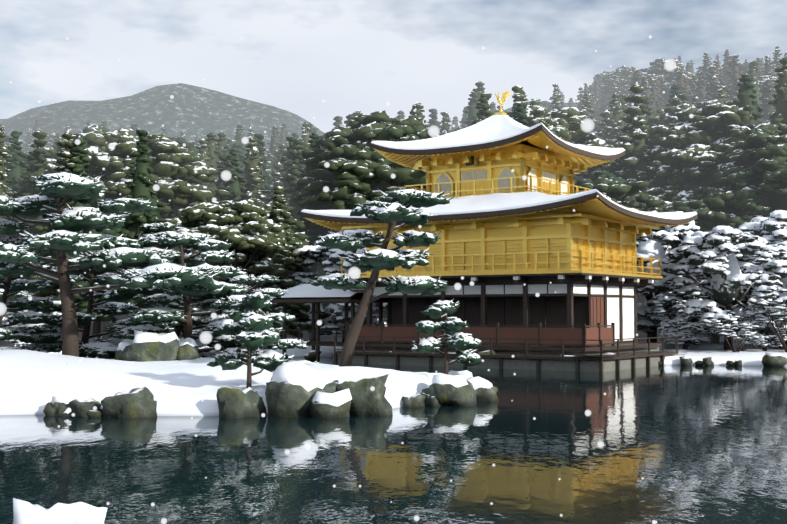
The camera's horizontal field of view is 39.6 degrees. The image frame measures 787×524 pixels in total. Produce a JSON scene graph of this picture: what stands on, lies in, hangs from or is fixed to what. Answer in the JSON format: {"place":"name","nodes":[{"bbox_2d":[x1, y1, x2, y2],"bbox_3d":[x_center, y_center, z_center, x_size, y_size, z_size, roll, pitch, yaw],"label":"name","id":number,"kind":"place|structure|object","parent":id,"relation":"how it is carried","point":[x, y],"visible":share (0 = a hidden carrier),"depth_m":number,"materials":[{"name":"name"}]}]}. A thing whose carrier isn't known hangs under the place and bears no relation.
{"place":"outdoors","nodes":[
{"label":"outdoors","id":0,"kind":"place"},
{"bbox_2d":[0,36,737,523],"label":"falling snow","id":1,"kind":"structure","parent":0,"point":[586,124],"depth_m":7.91,"materials":[{"name":"white snow"}]},
{"bbox_2d":[0,358,786,523],"bbox_3d":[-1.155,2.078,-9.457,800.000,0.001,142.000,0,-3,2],"label":"pond water","id":2,"kind":"structure","parent":0,"point":[702,445],"depth_m":19.03,"materials":[{"name":"teal liquid"}]},
{"bbox_2d":[0,66,786,415],"bbox_3d":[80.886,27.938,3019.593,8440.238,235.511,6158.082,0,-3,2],"label":"ground","id":3,"kind":"structure","parent":0,"point":[32,382],"depth_m":36.20,"materials":[{"name":"white snow"}]},
{"bbox_2d":[0,275,30,324],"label":"pine","id":4,"kind":"object","parent":3,"relation":"on","point":[19,294],"visible":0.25,"depth_m":59.37,"materials":[{"name":"green plant"}]},
{"bbox_2d":[0,124,31,300],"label":"cedar","id":5,"kind":"object","parent":3,"relation":"on","point":[5,190],"visible":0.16,"depth_m":69.47,"materials":[{"name":"green plant"}]},
{"bbox_2d":[5,131,29,314],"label":"cedar","id":6,"kind":"object","parent":3,"relation":"on","point":[15,165],"visible":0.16,"depth_m":80.68,"materials":[{"name":"green plant"}]},
{"bbox_2d":[2,310,41,346],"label":"snowy tree","id":7,"kind":"object","parent":3,"relation":"on","point":[15,342],"visible":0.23,"depth_m":57.60,"materials":[{"name":"white snow"}]},
{"bbox_2d":[4,128,50,334],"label":"cedar","id":8,"kind":"object","parent":3,"relation":"on","point":[39,155],"visible":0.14,"depth_m":73.58,"materials":[{"name":"green plant"}]},
{"bbox_2d":[0,250,61,352],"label":"pine","id":9,"kind":"object","parent":3,"relation":"on","point":[31,320],"visible":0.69,"depth_m":41.94,"materials":[{"name":"green plant"}]},
{"bbox_2d":[33,138,73,163],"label":"evergreen","id":10,"kind":"object","parent":3,"relation":"on","point":[54,157],"visible":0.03,"depth_m":90.34,"materials":[{"name":"green plant"}]},
{"bbox_2d":[28,130,108,331],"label":"cedar","id":11,"kind":"object","parent":3,"relation":"on","point":[67,154],"visible":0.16,"depth_m":66.18,"materials":[{"name":"green plant"}]},
{"bbox_2d":[0,257,139,358],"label":"pine","id":12,"kind":"object","parent":3,"relation":"on","point":[87,340],"visible":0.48,"depth_m":44.23,"materials":[{"name":"green plant"}]},
{"bbox_2d":[38,135,117,337],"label":"cedar","id":13,"kind":"object","parent":3,"relation":"on","point":[80,161],"visible":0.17,"depth_m":65.85,"materials":[{"name":"green plant"}]},
{"bbox_2d":[41,226,129,338],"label":"evergreen","id":14,"kind":"object","parent":3,"relation":"on","point":[116,231],"visible":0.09,"depth_m":65.18,"materials":[{"name":"green plant"}]},
{"bbox_2d":[42,131,138,339],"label":"evergreen","id":15,"kind":"object","parent":3,"relation":"on","point":[97,143],"visible":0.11,"depth_m":76.95,"materials":[{"name":"green plant"}]},
{"bbox_2d":[80,125,138,139],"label":"evergreen","id":16,"kind":"object","parent":3,"relation":"on","point":[98,129],"visible":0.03,"depth_m":103.70,"materials":[{"name":"green plant"}]},
{"bbox_2d":[0,172,222,356],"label":"pine","id":17,"kind":"object","parent":3,"relation":"on","point":[96,251],"visible":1,"depth_m":36.98,"materials":[{"name":"green plant"}]},
{"bbox_2d":[102,130,167,310],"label":"cedar","id":18,"kind":"object","parent":3,"relation":"on","point":[141,183],"visible":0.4,"depth_m":65.99,"materials":[{"name":"green plant"}]},
{"bbox_2d":[89,134,230,224],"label":"evergreen","id":19,"kind":"object","parent":3,"relation":"on","point":[178,179],"visible":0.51,"depth_m":71.88,"materials":[{"name":"green plant"}]},
{"bbox_2d":[146,136,198,162],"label":"evergreen","id":20,"kind":"object","parent":3,"relation":"on","point":[192,148],"depth_m":99.21,"materials":[{"name":"green plant"}]},
{"bbox_2d":[86,230,261,357],"bbox_3d":[-8.363,2.258,42.902,6.731,6.956,6.207,-2,-3,39],"label":"pine","id":21,"kind":"object","parent":3,"relation":"on","point":[109,351],"visible":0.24,"depth_m":42.27,"materials":[{"name":"green plant"}]},
{"bbox_2d":[138,222,228,317],"bbox_3d":[-13.539,1.496,65.547,6.983,7.825,7.573,-2,-3,33],"label":"pine","id":22,"kind":"object","parent":3,"relation":"on","point":[157,227],"visible":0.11,"depth_m":64.69,"materials":[{"name":"green plant"}]},
{"bbox_2d":[110,232,272,352],"bbox_3d":[-7.493,1.945,40.513,6.065,6.052,6.267,0,-3,-10],"label":"pine","id":23,"kind":"object","parent":3,"relation":"on","point":[173,297],"visible":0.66,"depth_m":39.86,"materials":[{"name":"green plant"}]},
{"bbox_2d":[196,138,217,328],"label":"cedar","id":24,"kind":"object","parent":3,"relation":"on","point":[204,154],"visible":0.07,"depth_m":92.45,"materials":[{"name":"green plant"}]},
{"bbox_2d":[196,153,228,311],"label":"cedar","id":25,"kind":"object","parent":3,"relation":"on","point":[224,157],"visible":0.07,"depth_m":83.83,"materials":[{"name":"green plant"}]},
{"bbox_2d":[204,132,222,189],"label":"cedar","id":26,"kind":"object","parent":3,"relation":"on","point":[213,148],"visible":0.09,"depth_m":95.81,"materials":[{"name":"green plant"}]},
{"bbox_2d":[215,131,229,168],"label":"cedar","id":27,"kind":"object","parent":3,"relation":"on","point":[222,145],"visible":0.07,"depth_m":106.89,"materials":[{"name":"green plant"}]},
{"bbox_2d":[165,199,293,286],"bbox_3d":[-10.209,0.828,65.726,7.370,9.213,7.928,-2,-4,43],"label":"evergreen","id":28,"kind":"object","parent":3,"relation":"on","point":[264,245],"visible":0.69,"depth_m":64.52,"materials":[{"name":"green plant"}]},
{"bbox_2d":[213,148,259,293],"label":"cedar","id":29,"kind":"object","parent":3,"relation":"on","point":[233,187],"visible":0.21,"depth_m":77.60,"materials":[{"name":"green plant"}]},
{"bbox_2d":[227,151,245,192],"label":"evergreen","id":30,"kind":"object","parent":3,"relation":"on","point":[240,156],"visible":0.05,"depth_m":109.51,"materials":[{"name":"green plant"}]},
{"bbox_2d":[234,124,243,142],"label":"cedar","id":31,"kind":"object","parent":3,"relation":"on","point":[239,135],"visible":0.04,"depth_m":165.83,"materials":[{"name":"green plant"}]},
{"bbox_2d":[216,139,272,176],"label":"evergreen","id":32,"kind":"object","parent":3,"relation":"on","point":[232,144],"visible":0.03,"depth_m":130.54,"materials":[{"name":"green plant"}]},
{"bbox_2d":[207,292,293,388],"bbox_3d":[-3.749,2.213,28.533,2.100,2.872,1.813,-2,-3,34],"label":"pine","id":33,"kind":"object","parent":3,"relation":"on","point":[250,341],"visible":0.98,"depth_m":28.26,"materials":[{"name":"green plant"}]},
{"bbox_2d":[239,137,271,203],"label":"cedar","id":34,"kind":"object","parent":3,"relation":"on","point":[254,178],"visible":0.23,"depth_m":82.14,"materials":[{"name":"green plant"}]},
{"bbox_2d":[198,275,319,362],"bbox_3d":[-5.483,3.053,42.584,4.655,5.217,5.048,1,-3,-27],"label":"pine","id":35,"kind":"object","parent":3,"relation":"on","point":[280,317],"visible":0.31,"depth_m":42.36,"materials":[{"name":"green plant"}]},
{"bbox_2d":[254,134,274,203],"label":"cedar","id":36,"kind":"object","parent":3,"relation":"on","point":[264,167],"visible":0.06,"depth_m":100.13,"materials":[{"name":"green plant"}]},
{"bbox_2d":[227,201,311,293],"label":"evergreen","id":37,"kind":"object","parent":3,"relation":"on","point":[300,239],"visible":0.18,"depth_m":69.51,"materials":[{"name":"green plant"}]},
{"bbox_2d":[266,126,281,157],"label":"cedar","id":38,"kind":"object","parent":3,"relation":"on","point":[274,143],"visible":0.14,"depth_m":165.41,"materials":[{"name":"green plant"}]},
{"bbox_2d":[270,162,284,199],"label":"cedar","id":39,"kind":"object","parent":3,"relation":"on","point":[276,180],"visible":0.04,"depth_m":95.30,"materials":[{"name":"green plant"}]},
{"bbox_2d":[249,186,311,338],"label":"cedar","id":40,"kind":"object","parent":3,"relation":"on","point":[286,281],"visible":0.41,"depth_m":66.95,"materials":[{"name":"green plant"}]},
{"bbox_2d":[279,123,288,148],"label":"cedar","id":41,"kind":"object","parent":3,"relation":"on","point":[284,134],"visible":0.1,"depth_m":220.13,"materials":[{"name":"green plant"}]},
{"bbox_2d":[273,136,295,334],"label":"cedar","id":42,"kind":"object","parent":3,"relation":"on","point":[288,164],"visible":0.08,"depth_m":87.04,"materials":[{"name":"green plant"}]},
{"bbox_2d":[282,139,325,338],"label":"cedar","id":43,"kind":"object","parent":3,"relation":"on","point":[295,170],"visible":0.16,"depth_m":80.70,"materials":[{"name":"green plant"}]},
{"bbox_2d":[299,122,312,150],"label":"cedar","id":44,"kind":"object","parent":3,"relation":"on","point":[306,133],"visible":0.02,"depth_m":120.14,"materials":[{"name":"green plant"}]},
{"bbox_2d":[292,133,337,339],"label":"cedar","id":45,"kind":"object","parent":3,"relation":"on","point":[312,230],"visible":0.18,"depth_m":74.22,"materials":[{"name":"green plant"}]},
{"bbox_2d":[292,231,386,341],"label":"snowy tree","id":46,"kind":"object","parent":3,"relation":"on","point":[331,315],"visible":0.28,"depth_m":68.06,"materials":[{"name":"white plant"}]},
{"bbox_2d":[295,110,439,322],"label":"evergreen","id":47,"kind":"object","parent":3,"relation":"on","point":[359,170],"visible":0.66,"depth_m":70.70,"materials":[{"name":"green plant"}]},
{"bbox_2d":[309,188,453,366],"bbox_3d":[-0.332,0.684,34.371,4.557,5.993,4.799,2,-3,-34],"label":"leaning pine","id":48,"kind":"object","parent":3,"relation":"on","point":[392,215],"visible":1,"depth_m":33.80,"materials":[{"name":"green plant"}]},
{"bbox_2d":[0,330,786,523],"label":"garden rocks","id":49,"kind":"object","parent":3,"relation":"on","point":[294,389],"visible":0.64,"depth_m":26.94,"materials":[{"name":"grey stone"}]},
{"bbox_2d":[412,102,428,127],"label":"cedar","id":50,"kind":"object","parent":3,"relation":"on","point":[418,106],"visible":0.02,"depth_m":94.99,"materials":[{"name":"green plant"}]},
{"bbox_2d":[427,109,439,135],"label":"cedar","id":51,"kind":"object","parent":3,"relation":"on","point":[433,121],"visible":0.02,"depth_m":160.15,"materials":[{"name":"green plant"}]},
{"bbox_2d":[438,112,452,135],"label":"cedar","id":52,"kind":"object","parent":3,"relation":"on","point":[444,128],"visible":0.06,"depth_m":142.74,"materials":[{"name":"green plant"}]},
{"bbox_2d":[411,299,481,374],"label":"pine","id":53,"kind":"object","parent":3,"relation":"on","point":[463,344],"visible":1,"depth_m":32.03,"materials":[{"name":"green plant"}]},
{"bbox_2d":[463,91,480,127],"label":"cedar","id":54,"kind":"object","parent":3,"relation":"on","point":[472,112],"visible":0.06,"depth_m":129.99,"materials":[{"name":"green plant"}]},
{"bbox_2d":[471,93,491,124],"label":"cedar","id":55,"kind":"object","parent":3,"relation":"on","point":[483,113],"visible":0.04,"depth_m":81.52,"materials":[{"name":"green plant"}]},
{"bbox_2d":[270,91,697,371],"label":"golden pavilion","id":56,"kind":"structure","parent":3,"relation":"on","point":[506,233],"depth_m":53.66,"materials":[{"name":"gold metal"}]},
{"bbox_2d":[507,85,527,119],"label":"cedar","id":57,"kind":"object","parent":3,"relation":"on","point":[519,96],"visible":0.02,"depth_m":88.54,"materials":[{"name":"green plant"}]},
{"bbox_2d":[512,103,530,127],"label":"cedar","id":58,"kind":"object","parent":3,"relation":"on","point":[520,115],"visible":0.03,"depth_m":74.57,"materials":[{"name":"green plant"}]},
{"bbox_2d":[529,106,547,125],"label":"conifer tree","id":59,"kind":"object","parent":3,"relation":"on","point":[538,112],"visible":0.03,"depth_m":80.90,"materials":[{"name":"green plant"}]},
{"bbox_2d":[551,94,561,110],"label":"cedar","id":60,"kind":"object","parent":3,"relation":"on","point":[556,101],"visible":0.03,"depth_m":149.21,"materials":[{"name":"green plant"}]},
{"bbox_2d":[516,105,622,179],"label":"evergreen","id":61,"kind":"object","parent":3,"relation":"on","point":[564,123],"visible":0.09,"depth_m":84.37,"materials":[{"name":"green plant"}]},
{"bbox_2d":[581,94,598,131],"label":"cedar","id":62,"kind":"object","parent":3,"relation":"on","point":[587,106],"visible":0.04,"depth_m":151.96,"materials":[{"name":"green plant"}]},
{"bbox_2d":[588,71,610,100],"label":"evergreen","id":63,"kind":"object","parent":3,"relation":"on","point":[599,77],"visible":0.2,"depth_m":289.87,"materials":[{"name":"grey plant"}]},
{"bbox_2d":[597,109,615,144],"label":"cedar","id":64,"kind":"object","parent":3,"relation":"on","point":[606,132],"visible":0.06,"depth_m":115.25,"materials":[{"name":"green plant"}]},
{"bbox_2d":[574,171,646,207],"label":"evergreen","id":65,"kind":"object","parent":3,"relation":"on","point":[599,174],"visible":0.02,"depth_m":77.75,"materials":[{"name":"green plant"}]},
{"bbox_2d":[602,93,625,138],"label":"cedar","id":66,"kind":"object","parent":3,"relation":"on","point":[617,113],"visible":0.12,"depth_m":120.25,"materials":[{"name":"green plant"}]},
{"bbox_2d":[601,66,635,99],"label":"evergreen","id":67,"kind":"object","parent":3,"relation":"on","point":[619,79],"visible":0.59,"depth_m":254.39,"materials":[{"name":"grey plant"}]},
{"bbox_2d":[578,177,665,250],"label":"evergreen","id":68,"kind":"object","parent":3,"relation":"on","point":[617,191],"visible":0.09,"depth_m":71.80,"materials":[{"name":"green plant"}]},
{"bbox_2d":[613,81,654,335],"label":"cedar","id":69,"kind":"object","parent":3,"relation":"on","point":[634,162],"visible":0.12,"depth_m":83.47,"materials":[{"name":"green plant"}]},
{"bbox_2d":[627,68,641,106],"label":"tall cedar","id":70,"kind":"object","parent":3,"relation":"on","point":[637,75],"visible":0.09,"depth_m":186.62,"materials":[{"name":"grey plant"}]},
{"bbox_2d":[611,107,668,144],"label":"evergreen","id":71,"kind":"object","parent":3,"relation":"on","point":[656,113],"visible":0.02,"depth_m":115.02,"materials":[{"name":"green plant"}]},
{"bbox_2d":[639,76,654,106],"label":"tall cedar","id":72,"kind":"object","parent":3,"relation":"on","point":[644,83],"visible":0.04,"depth_m":170.81,"materials":[{"name":"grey plant"}]},
{"bbox_2d":[644,96,657,304],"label":"cedar","id":73,"kind":"object","parent":3,"relation":"on","point":[650,120],"depth_m":106.21,"materials":[{"name":"green plant"}]},
{"bbox_2d":[612,125,697,190],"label":"evergreen","id":74,"kind":"object","parent":3,"relation":"on","point":[657,135],"visible":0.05,"depth_m":88.11,"materials":[{"name":"green plant"}]},
{"bbox_2d":[649,79,663,109],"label":"tall cedar","id":75,"kind":"object","parent":3,"relation":"on","point":[654,96],"visible":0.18,"depth_m":178.61,"materials":[{"name":"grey plant"}]},
{"bbox_2d":[636,188,694,336],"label":"evergreen","id":76,"kind":"object","parent":3,"relation":"on","point":[667,197],"visible":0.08,"depth_m":77.79,"materials":[{"name":"green plant"}]},
{"bbox_2d":[640,58,696,108],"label":"evergreen","id":77,"kind":"object","parent":3,"relation":"on","point":[662,73],"visible":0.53,"depth_m":208.00,"materials":[{"name":"grey plant"}]},
{"bbox_2d":[636,211,710,342],"bbox_3d":[15.370,1.123,65.240,7.821,8.512,8.277,-2,-3,37],"label":"snowy tree","id":78,"kind":"object","parent":3,"relation":"on","point":[657,243],"visible":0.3,"depth_m":63.57,"materials":[{"name":"white snow"}]},
{"bbox_2d":[661,95,685,128],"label":"cedar","id":79,"kind":"object","parent":3,"relation":"on","point":[675,101],"visible":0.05,"depth_m":99.11,"materials":[{"name":"green plant"}]},
{"bbox_2d":[665,83,682,106],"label":"cedar","id":80,"kind":"object","parent":3,"relation":"on","point":[675,91],"visible":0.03,"depth_m":120.98,"materials":[{"name":"green plant"}]},
{"bbox_2d":[668,70,691,104],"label":"tall cedar","id":81,"kind":"object","parent":3,"relation":"on","point":[681,80],"visible":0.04,"depth_m":170.47,"materials":[{"name":"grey plant"}]},
{"bbox_2d":[652,280,711,349],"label":"snowy tree","id":82,"kind":"object","parent":3,"relation":"on","point":[695,334],"visible":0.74,"depth_m":60.11,"materials":[{"name":"white plant"}]},
{"bbox_2d":[655,99,723,125],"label":"evergreen","id":83,"kind":"object","parent":3,"relation":"on","point":[698,106],"visible":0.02,"depth_m":103.64,"materials":[{"name":"green plant"}]},
{"bbox_2d":[692,72,706,102],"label":"tall cedar","id":84,"kind":"object","parent":3,"relation":"on","point":[701,93],"visible":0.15,"depth_m":176.75,"materials":[{"name":"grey plant"}]},
{"bbox_2d":[642,99,767,192],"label":"evergreen","id":85,"kind":"object","parent":3,"relation":"on","point":[706,139],"visible":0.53,"depth_m":80.55,"materials":[{"name":"green plant"}]},
{"bbox_2d":[701,52,712,91],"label":"tall cedar","id":86,"kind":"object","parent":3,"relation":"on","point":[706,66],"visible":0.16,"depth_m":201.23,"materials":[{"name":"grey plant"}]},
{"bbox_2d":[665,226,749,343],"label":"snowy tree","id":87,"kind":"object","parent":3,"relation":"on","point":[715,339],"visible":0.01,"depth_m":66.75,"materials":[{"name":"white plant"}]},
{"bbox_2d":[701,65,717,101],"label":"tall cedar","id":88,"kind":"object","parent":3,"relation":"on","point":[710,74],"visible":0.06,"depth_m":166.57,"materials":[{"name":"grey plant"}]},
{"bbox_2d":[706,75,719,100],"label":"tall cedar","id":89,"kind":"object","parent":3,"relation":"on","point":[713,87],"visible":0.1,"depth_m":157.48,"materials":[{"name":"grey plant"}]},
{"bbox_2d":[663,187,768,339],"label":"evergreen","id":90,"kind":"object","parent":3,"relation":"on","point":[706,203],"visible":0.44,"depth_m":73.69,"materials":[{"name":"green plant"}]},
{"bbox_2d":[705,60,726,85],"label":"tall cedar","id":91,"kind":"object","parent":3,"relation":"on","point":[718,70],"visible":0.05,"depth_m":180.51,"materials":[{"name":"grey plant"}]},
{"bbox_2d":[714,85,727,102],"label":"cedar","id":92,"kind":"object","parent":3,"relation":"on","point":[721,94],"visible":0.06,"depth_m":121.09,"materials":[{"name":"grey plant"}]},
{"bbox_2d":[661,225,786,349],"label":"snowy tree","id":93,"kind":"object","parent":3,"relation":"on","point":[725,265],"visible":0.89,"depth_m":58.75,"materials":[{"name":"white snow"}]},
{"bbox_2d":[721,49,729,85],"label":"tall cedar","id":94,"kind":"object","parent":3,"relation":"on","point":[726,55],"visible":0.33,"depth_m":222.79,"materials":[{"name":"grey plant"}]},
{"bbox_2d":[705,310,758,351],"bbox_3d":[17.661,3.696,56.552,2.069,2.404,2.434,2,-3,-30],"label":"bare shrub","id":95,"kind":"object","parent":3,"relation":"on","point":[745,327],"visible":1,"depth_m":56.46,"materials":[{"name":"white plant"}]},
{"bbox_2d":[726,55,743,98],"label":"tall cedar","id":96,"kind":"object","parent":3,"relation":"on","point":[734,73],"visible":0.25,"depth_m":175.38,"materials":[{"name":"grey plant"}]},
{"bbox_2d":[706,123,786,215],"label":"evergreen","id":97,"kind":"object","parent":3,"relation":"on","point":[764,147],"visible":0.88,"depth_m":73.91,"materials":[{"name":"green plant"}]},
{"bbox_2d":[733,73,769,216],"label":"cedar","id":98,"kind":"object","parent":3,"relation":"on","point":[747,100],"visible":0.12,"depth_m":81.18,"materials":[{"name":"green plant"}]},
{"bbox_2d":[748,60,762,113],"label":"cedar","id":99,"kind":"object","parent":3,"relation":"on","point":[753,70],"visible":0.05,"depth_m":144.81,"materials":[{"name":"green plant"}]},
{"bbox_2d":[733,210,786,264],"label":"snowy tree","id":100,"kind":"object","parent":3,"relation":"on","point":[771,230],"visible":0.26,"depth_m":67.42,"materials":[{"name":"white snow"}]},
{"bbox_2d":[737,302,786,350],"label":"shrub","id":101,"kind":"object","parent":3,"relation":"on","point":[765,334],"visible":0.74,"depth_m":57.42,"materials":[{"name":"white plant"}]},
{"bbox_2d":[739,241,786,346],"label":"snowy tree","id":102,"kind":"object","parent":3,"relation":"on","point":[770,265],"visible":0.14,"depth_m":61.33,"materials":[{"name":"white plant"}]},
{"bbox_2d":[758,78,775,120],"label":"tall cedar","id":103,"kind":"object","parent":3,"relation":"on","point":[767,91],"visible":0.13,"depth_m":140.77,"materials":[{"name":"grey plant"}]},
{"bbox_2d":[762,55,774,75],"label":"tall cedar","id":104,"kind":"object","parent":3,"relation":"on","point":[768,69],"visible":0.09,"depth_m":183.84,"materials":[{"name":"grey plant"}]},
{"bbox_2d":[755,298,786,351],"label":"tree","id":105,"kind":"object","parent":3,"relation":"on","point":[768,309],"visible":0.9,"depth_m":56.60,"materials":[{"name":"white plant"}]},
{"bbox_2d":[771,46,781,78],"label":"tall cedar","id":106,"kind":"object","parent":3,"relation":"on","point":[776,62],"visible":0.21,"depth_m":200.82,"materials":[{"name":"grey plant"}]},
{"bbox_2d":[768,56,786,124],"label":"cedar","id":107,"kind":"object","parent":3,"relation":"on","point":[779,104],"visible":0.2,"depth_m":84.24,"materials":[{"name":"green plant"}]},
{"bbox_2d":[0,0,786,132],"label":"sky","id":108,"kind":"structure","parent":0,"point":[293,56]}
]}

